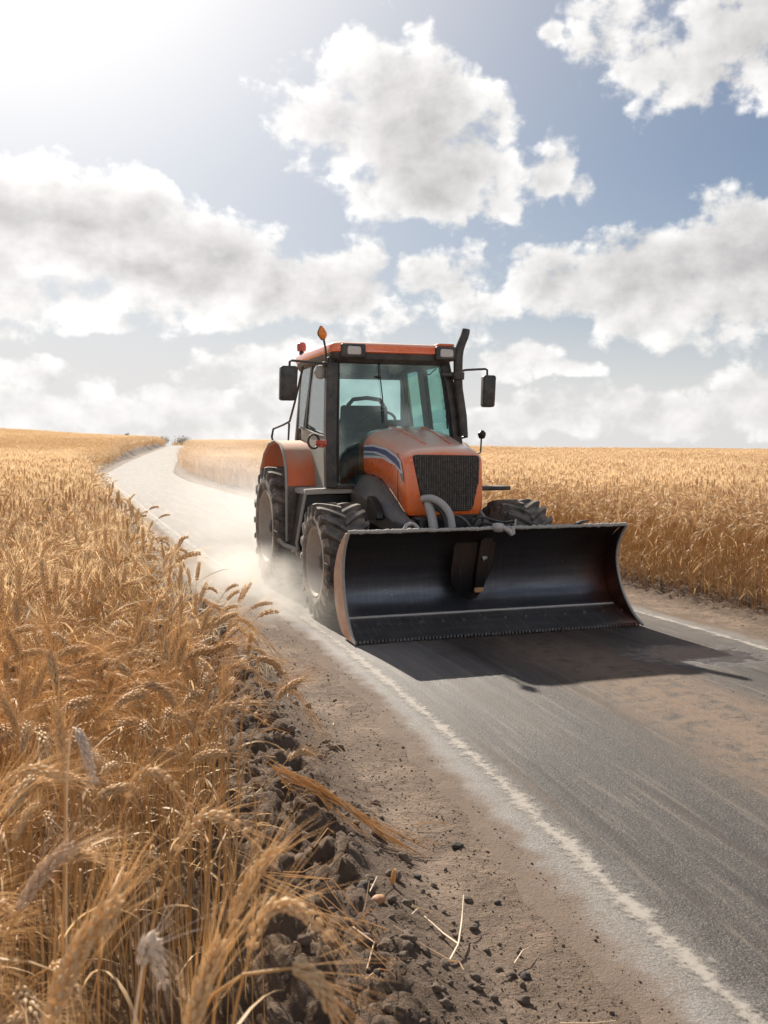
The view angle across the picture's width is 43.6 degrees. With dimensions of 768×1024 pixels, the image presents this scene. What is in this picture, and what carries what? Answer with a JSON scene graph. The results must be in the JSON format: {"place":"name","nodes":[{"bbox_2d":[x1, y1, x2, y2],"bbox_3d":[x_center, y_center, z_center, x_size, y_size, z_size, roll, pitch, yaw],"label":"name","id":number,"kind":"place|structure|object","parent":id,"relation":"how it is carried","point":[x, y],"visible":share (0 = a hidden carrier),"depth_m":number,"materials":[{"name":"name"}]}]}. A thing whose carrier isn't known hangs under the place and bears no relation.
{"place":"outdoors","nodes":[
{"label":"outdoors","id":0,"kind":"place"},
{"bbox_2d":[0,444,767,1023],"bbox_3d":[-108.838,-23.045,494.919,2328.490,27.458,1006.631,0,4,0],"label":"ground","id":1,"kind":"structure","parent":0,"point":[292,1000],"depth_m":3.57,"materials":[{"name":"soil"}]},
{"bbox_2d":[2,805,41,1011],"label":"wheat stalk","id":2,"kind":"object","parent":1,"relation":"on","point":[20,977],"visible":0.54,"depth_m":2.05,"materials":[{"name":"yellow plant"}]},
{"bbox_2d":[2,689,45,1011],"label":"wheat stalk","id":3,"kind":"object","parent":1,"relation":"on","point":[24,734],"visible":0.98,"depth_m":2.05,"materials":[{"name":"yellow plant"}]},
{"bbox_2d":[0,628,50,995],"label":"wheat stalk","id":4,"kind":"object","parent":1,"relation":"on","point":[6,668],"visible":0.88,"depth_m":2.69,"materials":[{"name":"yellow plant"}]},
{"bbox_2d":[0,670,56,983],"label":"wheat stalk","id":5,"kind":"object","parent":1,"relation":"on","point":[6,706],"visible":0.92,"depth_m":2.17,"materials":[{"name":"yellow plant"}]},
{"bbox_2d":[0,599,59,958],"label":"wheat stalk","id":6,"kind":"object","parent":1,"relation":"on","point":[13,641],"visible":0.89,"depth_m":2.71,"materials":[{"name":"yellow plant"}]},
{"bbox_2d":[0,605,60,812],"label":"wheat stalk","id":7,"kind":"object","parent":1,"relation":"on","point":[23,628],"visible":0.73,"depth_m":2.82,"materials":[{"name":"yellow plant"}]},
{"bbox_2d":[0,776,61,878],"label":"wheat stalk","id":8,"kind":"object","parent":1,"relation":"on","point":[27,813],"visible":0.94,"depth_m":1.81,"materials":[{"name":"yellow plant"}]},
{"bbox_2d":[0,730,72,983],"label":"wheat stalk","id":9,"kind":"object","parent":1,"relation":"on","point":[43,742],"visible":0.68,"depth_m":1.92,"materials":[{"name":"yellow plant"}]},
{"bbox_2d":[0,801,77,1011],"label":"wheat stalk","id":10,"kind":"object","parent":1,"relation":"on","point":[47,814],"visible":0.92,"depth_m":1.96,"materials":[{"name":"yellow plant"}]},
{"bbox_2d":[9,648,69,1010],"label":"wheat stalk","id":11,"kind":"object","parent":1,"relation":"on","point":[24,679],"visible":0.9,"depth_m":2.48,"materials":[{"name":"yellow plant"}]},
{"bbox_2d":[0,976,93,1023],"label":"wheat stalk","id":12,"kind":"object","parent":1,"relation":"on","point":[26,998],"visible":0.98,"depth_m":1.18,"materials":[{"name":"beige plant"}]},
{"bbox_2d":[1,692,97,960],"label":"wheat stalk","id":13,"kind":"object","parent":1,"relation":"on","point":[49,711],"visible":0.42,"depth_m":2.67,"materials":[{"name":"yellow plant"}]},
{"bbox_2d":[0,724,109,807],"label":"wheat stalk","id":14,"kind":"object","parent":1,"relation":"on","point":[35,769],"visible":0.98,"depth_m":1.43,"materials":[{"name":"yellow plant"}]},
{"bbox_2d":[10,721,103,979],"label":"wheat stalk","id":15,"kind":"object","parent":1,"relation":"on","point":[41,727],"visible":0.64,"depth_m":2.49,"materials":[{"name":"yellow plant"}]},
{"bbox_2d":[0,747,115,883],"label":"wheat stalk","id":16,"kind":"object","parent":1,"relation":"on","point":[78,782],"visible":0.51,"depth_m":1.99,"materials":[{"name":"yellow plant"}]},
{"bbox_2d":[9,633,109,1010],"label":"wheat stalk","id":17,"kind":"object","parent":1,"relation":"on","point":[36,690],"visible":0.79,"depth_m":2.28,"materials":[{"name":"yellow plant"}]},
{"bbox_2d":[4,623,115,899],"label":"wheat stalk","id":18,"kind":"object","parent":1,"relation":"on","point":[71,649],"visible":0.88,"depth_m":2.48,"materials":[{"name":"yellow plant"}]},
{"bbox_2d":[0,448,120,515],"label":"wheat field","id":19,"kind":"structure","parent":1,"relation":"on","point":[54,463],"depth_m":21.00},
{"bbox_2d":[0,790,127,951],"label":"wheat stalk","id":20,"kind":"object","parent":1,"relation":"on","point":[35,883],"visible":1,"depth_m":1.13,"materials":[{"name":"beige plant"}]},
{"bbox_2d":[0,635,136,952],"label":"wheat stalk","id":21,"kind":"object","parent":1,"relation":"on","point":[25,653],"visible":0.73,"depth_m":2.75,"materials":[{"name":"yellow plant"}]},
{"bbox_2d":[36,727,106,1023],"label":"wheat stalk","id":22,"kind":"object","parent":1,"relation":"on","point":[83,745],"visible":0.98,"depth_m":1.62,"materials":[{"name":"plant"}]},
{"bbox_2d":[27,939,115,1023],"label":"wheat stalk","id":23,"kind":"object","parent":1,"relation":"on","point":[76,991],"visible":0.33,"depth_m":1.23,"materials":[{"name":"yellow plant"}]},
{"bbox_2d":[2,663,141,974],"bbox_3d":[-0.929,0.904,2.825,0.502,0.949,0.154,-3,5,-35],"label":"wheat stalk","id":24,"kind":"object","parent":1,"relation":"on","point":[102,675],"visible":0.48,"depth_m":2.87,"materials":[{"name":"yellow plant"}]},
{"bbox_2d":[25,611,122,1017],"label":"wheat stalk","id":25,"kind":"object","parent":1,"relation":"on","point":[53,666],"visible":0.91,"depth_m":2.25,"materials":[{"name":"yellow plant"}]},
{"bbox_2d":[13,752,134,998],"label":"wheat stalk","id":26,"kind":"object","parent":1,"relation":"on","point":[100,779],"visible":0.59,"depth_m":2.08,"materials":[{"name":"yellow plant"}]},
{"bbox_2d":[0,814,152,908],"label":"wheat stalk","id":27,"kind":"object","parent":1,"relation":"on","point":[87,855],"visible":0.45,"depth_m":1.39,"materials":[{"name":"yellow plant"}]},
{"bbox_2d":[31,612,123,995],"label":"wheat stalk","id":28,"kind":"object","parent":1,"relation":"on","point":[62,638],"visible":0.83,"depth_m":2.75,"materials":[{"name":"yellow plant"}]},
{"bbox_2d":[21,682,134,1007],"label":"wheat stalk","id":29,"kind":"object","parent":1,"relation":"on","point":[40,705],"visible":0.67,"depth_m":2.49,"materials":[{"name":"yellow plant"}]},
{"bbox_2d":[0,427,165,466],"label":"wheat field","id":30,"kind":"structure","parent":1,"relation":"on","point":[103,448],"depth_m":85.66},
{"bbox_2d":[31,658,134,1017],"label":"wheat stalk","id":31,"kind":"object","parent":1,"relation":"on","point":[60,737],"visible":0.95,"depth_m":1.53,"materials":[{"name":"yellow plant"}]},
{"bbox_2d":[52,681,118,1015],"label":"wheat stalk","id":32,"kind":"object","parent":1,"relation":"on","point":[79,707],"visible":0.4,"depth_m":2.62,"materials":[{"name":"yellow plant"}]},
{"bbox_2d":[45,721,131,1023],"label":"wheat stalk","id":33,"kind":"object","parent":1,"relation":"on","point":[73,742],"visible":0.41,"depth_m":2.38,"materials":[{"name":"yellow plant"}]},
{"bbox_2d":[2,756,177,1014],"bbox_3d":[-0.654,0.973,1.999,0.462,0.949,0.130,-1,4,-15],"label":"wheat stalk","id":34,"kind":"object","parent":1,"relation":"on","point":[111,789],"visible":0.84,"depth_m":1.97,"materials":[{"name":"yellow plant"}]},
{"bbox_2d":[65,626,115,894],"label":"wheat stalk","id":35,"kind":"object","parent":1,"relation":"on","point":[91,671],"visible":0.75,"depth_m":2.75,"materials":[{"name":"yellow plant"}]},
{"bbox_2d":[55,737,128,1019],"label":"wheat stalk","id":36,"kind":"object","parent":1,"relation":"on","point":[96,755],"visible":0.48,"depth_m":2.25,"materials":[{"name":"yellow plant"}]},
{"bbox_2d":[7,665,189,992],"bbox_3d":[-0.789,0.877,2.625,0.170,1.014,0.480,7,8,62],"label":"wheat stalk","id":37,"kind":"object","parent":1,"relation":"on","point":[75,680],"visible":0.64,"depth_m":2.62,"materials":[{"name":"yellow plant"}]},
{"bbox_2d":[49,704,150,991],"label":"wheat stalk","id":38,"kind":"object","parent":1,"relation":"on","point":[81,713],"visible":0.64,"depth_m":2.69,"materials":[{"name":"yellow plant"}]},
{"bbox_2d":[58,731,150,1017],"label":"wheat stalk","id":39,"kind":"object","parent":1,"relation":"on","point":[117,765],"visible":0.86,"depth_m":2.08,"materials":[{"name":"yellow plant"}]},
{"bbox_2d":[85,652,126,961],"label":"wheat stalk","id":40,"kind":"object","parent":1,"relation":"on","point":[111,682],"visible":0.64,"depth_m":2.80,"materials":[{"name":"yellow plant"}]},
{"bbox_2d":[67,686,153,1019],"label":"wheat stalk","id":41,"kind":"object","parent":1,"relation":"on","point":[98,719],"visible":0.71,"depth_m":2.46,"materials":[{"name":"yellow plant"}]},
{"bbox_2d":[39,799,185,1023],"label":"wheat stalk","id":42,"kind":"object","parent":1,"relation":"on","point":[75,957],"visible":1,"depth_m":0.83,"materials":[{"name":"beige plant"}]},
{"bbox_2d":[70,670,158,937],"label":"wheat stalk","id":43,"kind":"object","parent":1,"relation":"on","point":[99,691],"visible":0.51,"depth_m":2.85,"materials":[{"name":"yellow plant"}]},
{"bbox_2d":[26,664,203,990],"bbox_3d":[-0.715,0.887,2.593,0.459,1.027,0.137,0,4,-6],"label":"wheat stalk","id":44,"kind":"object","parent":1,"relation":"on","point":[93,683],"visible":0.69,"depth_m":2.58,"materials":[{"name":"yellow plant"}]},
{"bbox_2d":[68,665,161,944],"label":"wheat stalk","id":45,"kind":"object","parent":1,"relation":"on","point":[121,688],"visible":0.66,"depth_m":2.59,"materials":[{"name":"yellow plant"}]},
{"bbox_2d":[30,673,200,1001],"bbox_3d":[-0.642,0.875,2.354,0.474,1.028,0.137,-3,5,-41],"label":"wheat stalk","id":46,"kind":"object","parent":1,"relation":"on","point":[79,701],"visible":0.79,"depth_m":2.41,"materials":[{"name":"yellow plant"}]},
{"bbox_2d":[44,666,191,980],"bbox_3d":[-0.744,0.896,2.700,0.488,0.976,0.162,1,4,13],"label":"wheat stalk","id":47,"kind":"object","parent":1,"relation":"on","point":[124,830],"visible":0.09,"depth_m":2.78,"materials":[{"name":"yellow plant"}]},
{"bbox_2d":[71,669,168,1022],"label":"wheat stalk","id":48,"kind":"object","parent":1,"relation":"on","point":[144,690],"visible":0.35,"depth_m":2.45,"materials":[{"name":"yellow plant"}]},
{"bbox_2d":[87,817,161,1023],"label":"wheat stalk","id":49,"kind":"object","parent":1,"relation":"on","point":[112,924],"visible":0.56,"depth_m":1.30,"materials":[{"name":"yellow plant"}]},
{"bbox_2d":[50,734,198,967],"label":"wheat stalk","id":50,"kind":"object","parent":1,"relation":"on","point":[94,741],"visible":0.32,"depth_m":2.64,"materials":[{"name":"yellow plant"}]},
{"bbox_2d":[71,622,184,1023],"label":"wheat stalk","id":51,"kind":"object","parent":1,"relation":"on","point":[133,653],"visible":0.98,"depth_m":2.13,"materials":[{"name":"yellow plant"}]},
{"bbox_2d":[69,639,187,1000],"bbox_3d":[-0.675,0.862,2.459,0.345,1.083,0.132,2,5,32],"label":"wheat stalk","id":52,"kind":"object","parent":1,"relation":"on","point":[123,668],"visible":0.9,"depth_m":2.44,"materials":[{"name":"yellow plant"}]},
{"bbox_2d":[69,670,203,1023],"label":"wheat stalk","id":53,"kind":"object","parent":1,"relation":"on","point":[160,688],"visible":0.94,"depth_m":2.38,"materials":[{"name":"yellow plant"}]},
{"bbox_2d":[102,680,171,1016],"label":"wheat stalk","id":54,"kind":"object","parent":1,"relation":"on","point":[164,874],"visible":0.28,"depth_m":2.56,"materials":[{"name":"yellow plant"}]},
{"bbox_2d":[0,465,286,1023],"bbox_3d":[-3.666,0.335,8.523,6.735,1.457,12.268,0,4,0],"label":"wheat field","id":55,"kind":"structure","parent":1,"relation":"on","point":[59,550],"depth_m":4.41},
{"bbox_2d":[83,698,213,1008],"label":"wheat stalk","id":56,"kind":"object","parent":1,"relation":"on","point":[126,721],"visible":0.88,"depth_m":2.22,"materials":[{"name":"yellow plant"}]},
{"bbox_2d":[103,599,198,1004],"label":"wheat stalk","id":57,"kind":"object","parent":1,"relation":"on","point":[175,640],"visible":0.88,"depth_m":2.68,"materials":[{"name":"yellow plant"}]},
{"bbox_2d":[121,699,181,1023],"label":"wheat stalk","id":58,"kind":"object","parent":1,"relation":"on","point":[168,712],"visible":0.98,"depth_m":2.57,"materials":[{"name":"yellow plant"}]},
{"bbox_2d":[103,732,205,1023],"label":"wheat stalk","id":59,"kind":"object","parent":1,"relation":"on","point":[158,751],"visible":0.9,"depth_m":2.32,"materials":[{"name":"yellow plant"}]},
{"bbox_2d":[96,703,214,1023],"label":"wheat stalk","id":60,"kind":"object","parent":1,"relation":"on","point":[192,727],"visible":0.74,"depth_m":2.46,"materials":[{"name":"yellow plant"}]},
{"bbox_2d":[108,591,205,1023],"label":"wheat stalk","id":61,"kind":"object","parent":1,"relation":"on","point":[144,625],"visible":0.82,"depth_m":2.51,"materials":[{"name":"yellow plant"}]},
{"bbox_2d":[97,723,218,1023],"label":"wheat stalk","id":62,"kind":"object","parent":1,"relation":"on","point":[149,771],"visible":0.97,"depth_m":1.53,"materials":[{"name":"yellow plant"}]},
{"bbox_2d":[132,709,187,1023],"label":"wheat stalk","id":63,"kind":"object","parent":1,"relation":"on","point":[142,725],"visible":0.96,"depth_m":2.37,"materials":[{"name":"yellow plant"}]},
{"bbox_2d":[87,671,248,995],"bbox_3d":[-0.539,0.881,2.462,0.486,1.023,0.143,-3,5,-37],"label":"wheat stalk","id":64,"kind":"object","parent":1,"relation":"on","point":[132,696],"visible":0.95,"depth_m":2.43,"materials":[{"name":"yellow plant"}]},
{"bbox_2d":[132,886,215,1023],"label":"wheat stalk","id":65,"kind":"object","parent":1,"relation":"on","point":[150,948],"visible":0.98,"depth_m":0.99,"materials":[{"name":"plant"}]},
{"bbox_2d":[157,611,199,978],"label":"wheat stalk","id":66,"kind":"object","parent":1,"relation":"on","point":[166,644],"visible":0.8,"depth_m":2.86,"materials":[{"name":"yellow plant"}]},
{"bbox_2d":[126,614,232,998],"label":"wheat stalk","id":67,"kind":"object","parent":1,"relation":"on","point":[181,650],"visible":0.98,"depth_m":2.53,"materials":[{"name":"yellow plant"}]},
{"bbox_2d":[111,735,268,1016],"bbox_3d":[-0.439,0.953,2.322,0.419,0.888,0.119,0,4,-1],"label":"wheat stalk","id":68,"kind":"object","parent":1,"relation":"on","point":[153,758],"visible":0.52,"depth_m":2.36,"materials":[{"name":"yellow plant"}]},
{"bbox_2d":[82,763,304,1023],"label":"wheat stalk","id":69,"kind":"object","parent":1,"relation":"on","point":[219,816],"visible":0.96,"depth_m":1.33,"materials":[{"name":"yellow plant"}]},
{"bbox_2d":[153,670,235,965],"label":"wheat stalk","id":70,"kind":"object","parent":1,"relation":"on","point":[179,684],"visible":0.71,"depth_m":2.84,"materials":[{"name":"yellow plant"}]},
{"bbox_2d":[137,724,254,1017],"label":"wheat stalk","id":71,"kind":"object","parent":1,"relation":"on","point":[203,755],"visible":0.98,"depth_m":2.23,"materials":[{"name":"yellow plant"}]},
{"bbox_2d":[138,639,266,1023],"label":"wheat stalk","id":72,"kind":"object","parent":1,"relation":"on","point":[221,682],"visible":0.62,"depth_m":2.52,"materials":[{"name":"yellow plant"}]},
{"bbox_2d":[182,622,229,909],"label":"wheat stalk","id":73,"kind":"object","parent":1,"relation":"on","point":[192,662],"visible":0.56,"depth_m":2.88,"materials":[{"name":"yellow plant"}]},
{"bbox_2d":[182,622,232,940],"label":"wheat stalk","id":74,"kind":"object","parent":1,"relation":"on","point":[199,645],"visible":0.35,"depth_m":2.89,"materials":[{"name":"yellow plant"}]},
{"bbox_2d":[190,657,244,1023],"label":"wheat stalk","id":75,"kind":"object","parent":1,"relation":"on","point":[222,713],"visible":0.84,"depth_m":2.31,"materials":[{"name":"yellow plant"}]},
{"bbox_2d":[155,673,283,984],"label":"wheat stalk","id":76,"kind":"object","parent":1,"relation":"on","point":[194,694],"visible":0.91,"depth_m":2.71,"materials":[{"name":"yellow plant"}]},
{"bbox_2d":[195,656,247,1004],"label":"wheat stalk","id":77,"kind":"object","parent":1,"relation":"on","point":[205,678],"visible":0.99,"depth_m":2.69,"materials":[{"name":"yellow plant"}]},
{"bbox_2d":[185,662,258,950],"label":"wheat stalk","id":78,"kind":"object","parent":1,"relation":"on","point":[206,665],"visible":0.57,"depth_m":2.95,"materials":[{"name":"yellow plant"}]},
{"bbox_2d":[167,678,281,1023],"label":"wheat stalk","id":79,"kind":"object","parent":1,"relation":"on","point":[218,707],"visible":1,"depth_m":2.04,"materials":[{"name":"yellow plant"}]},
{"bbox_2d":[203,629,248,923],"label":"wheat stalk","id":80,"kind":"object","parent":1,"relation":"on","point":[231,649],"visible":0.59,"depth_m":2.89,"materials":[{"name":"yellow plant"}]},
{"bbox_2d":[173,846,281,1023],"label":"wheat stalk","id":81,"kind":"object","parent":1,"relation":"on","point":[195,1007],"visible":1,"depth_m":0.91,"materials":[{"name":"beige plant"}]},
{"bbox_2d":[203,691,264,1023],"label":"wheat stalk","id":82,"kind":"object","parent":1,"relation":"on","point":[231,725],"visible":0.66,"depth_m":2.48,"materials":[{"name":"yellow plant"}]},
{"bbox_2d":[216,678,253,978],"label":"wheat stalk","id":83,"kind":"object","parent":1,"relation":"on","point":[243,701],"visible":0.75,"depth_m":2.69,"materials":[{"name":"yellow plant"}]},
{"bbox_2d":[187,646,306,967],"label":"wheat stalk","id":84,"kind":"object","parent":1,"relation":"on","point":[271,661],"visible":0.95,"depth_m":2.75,"materials":[{"name":"yellow plant"}]},
{"bbox_2d":[217,652,284,1006],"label":"wheat stalk","id":85,"kind":"object","parent":1,"relation":"on","point":[231,686],"visible":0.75,"depth_m":2.56,"materials":[{"name":"yellow plant"}]},
{"bbox_2d":[211,781,334,1023],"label":"wheat stalk","id":86,"kind":"object","parent":1,"relation":"on","point":[264,862],"visible":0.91,"depth_m":1.08,"materials":[{"name":"yellow plant"}]},
{"bbox_2d":[226,657,323,1023],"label":"wheat stalk","id":87,"kind":"object","parent":1,"relation":"on","point":[293,683],"visible":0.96,"depth_m":2.54,"materials":[{"name":"yellow plant"}]},
{"bbox_2d":[245,732,332,1023],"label":"wheat stalk","id":88,"kind":"object","parent":1,"relation":"on","point":[299,752],"visible":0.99,"depth_m":2.37,"materials":[{"name":"yellow plant"}]},
{"bbox_2d":[252,677,329,743],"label":"straw tuft","id":89,"kind":"object","parent":1,"relation":"on","point":[295,693],"visible":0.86,"depth_m":5.30,"materials":[{"name":"brown plant"}]},
{"bbox_2d":[202,932,401,1023],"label":"wheat stalk","id":90,"kind":"object","parent":1,"relation":"on","point":[309,974],"visible":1,"depth_m":0.93,"materials":[{"name":"yellow plant"}]},
{"bbox_2d":[231,821,374,1023],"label":"wheat stalk","id":91,"kind":"object","parent":1,"relation":"on","point":[289,906],"visible":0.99,"depth_m":0.98,"materials":[{"name":"beige plant"}]},
{"bbox_2d":[247,863,395,976],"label":"straw tuft","id":92,"kind":"object","parent":1,"relation":"on","point":[287,892],"visible":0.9,"depth_m":2.83,"materials":[{"name":"yellow plant"}]},
{"bbox_2d":[270,759,441,857],"bbox_3d":[-0.147,1.240,3.990,0.761,0.329,0.211,1,4,15],"label":"straw bundle","id":93,"kind":"object","parent":1,"relation":"on","point":[300,780],"visible":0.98,"depth_m":4.04,"materials":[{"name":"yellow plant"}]},
{"bbox_2d":[393,894,463,961],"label":"straw stalk","id":94,"kind":"object","parent":1,"relation":"on","point":[451,939],"visible":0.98,"depth_m":3.17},
{"bbox_2d":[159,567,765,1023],"bbox_3d":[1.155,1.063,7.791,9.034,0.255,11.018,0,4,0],"label":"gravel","id":95,"kind":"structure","parent":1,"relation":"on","point":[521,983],"depth_m":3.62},
{"bbox_2d":[170,439,767,468],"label":"wheat field","id":96,"kind":"structure","parent":1,"relation":"on","point":[197,445],"depth_m":76.19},
{"bbox_2d":[181,449,767,550],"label":"wheat field","id":97,"kind":"structure","parent":1,"relation":"on","point":[240,468],"depth_m":25.01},
{"bbox_2d":[481,474,767,613],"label":"wheat field","id":98,"kind":"structure","parent":1,"relation":"on","point":[742,510],"depth_m":11.46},
{"bbox_2d":[0,0,767,448],"label":"sky","id":99,"kind":"structure","parent":0,"point":[191,190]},
{"bbox_2d":[102,445,767,1023],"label":"road","id":100,"kind":"structure","parent":0,"point":[662,813],"depth_m":5.26,"materials":[{"name":"asphalt"}]},
{"bbox_2d":[108,471,767,1023],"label":"edge line","id":101,"kind":"object","parent":100,"relation":"on","point":[684,953],"visible":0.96,"depth_m":3.97,"materials":[{"name":"paint"}]},
{"bbox_2d":[254,326,643,644],"bbox_3d":[0.328,-0.529,10.491,2.904,2.956,4.536,-1,4,-18],"label":"tractor","id":102,"kind":"object","parent":100,"relation":"on","point":[350,545],"visible":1,"depth_m":9.33,"materials":[{"name":"orange paint"}]},
{"bbox_2d":[170,471,767,649],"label":"edge line","id":103,"kind":"object","parent":100,"relation":"on","point":[721,635],"visible":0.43,"depth_m":8.90,"materials":[{"name":"paint"}]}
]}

